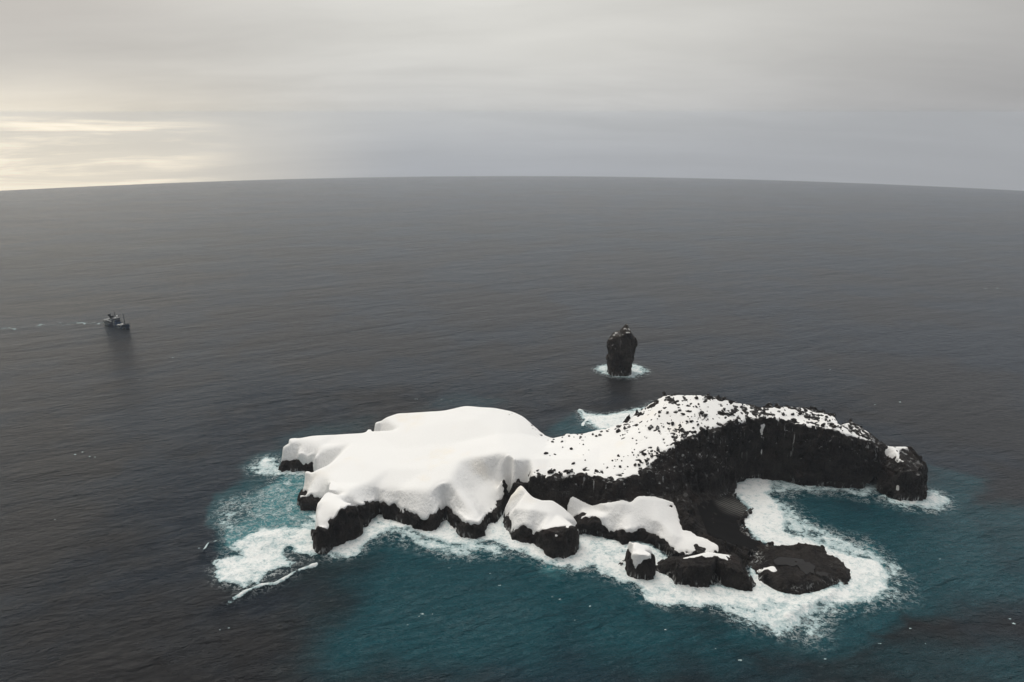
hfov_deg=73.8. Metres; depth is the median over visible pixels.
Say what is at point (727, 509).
beach
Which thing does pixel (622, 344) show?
sea stack
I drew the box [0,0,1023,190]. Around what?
sky
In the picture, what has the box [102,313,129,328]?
ship
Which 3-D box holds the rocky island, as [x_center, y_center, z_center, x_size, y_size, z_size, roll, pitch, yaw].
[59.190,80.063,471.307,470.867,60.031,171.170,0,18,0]
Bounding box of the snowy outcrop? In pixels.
[503,486,578,558]
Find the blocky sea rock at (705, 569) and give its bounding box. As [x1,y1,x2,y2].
[656,552,755,590]
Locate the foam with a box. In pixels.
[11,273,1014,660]
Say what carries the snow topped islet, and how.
in the water
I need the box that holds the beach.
[697,494,766,550]
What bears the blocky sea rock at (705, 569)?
in the water
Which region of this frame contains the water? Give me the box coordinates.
[0,176,1023,681]
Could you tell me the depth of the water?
673.13 m
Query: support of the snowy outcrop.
in the water
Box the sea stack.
[606,323,637,375]
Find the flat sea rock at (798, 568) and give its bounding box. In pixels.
[744,542,850,594]
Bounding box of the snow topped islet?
[618,542,655,580]
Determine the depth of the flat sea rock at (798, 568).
389.49 m
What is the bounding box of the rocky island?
[278,391,927,559]

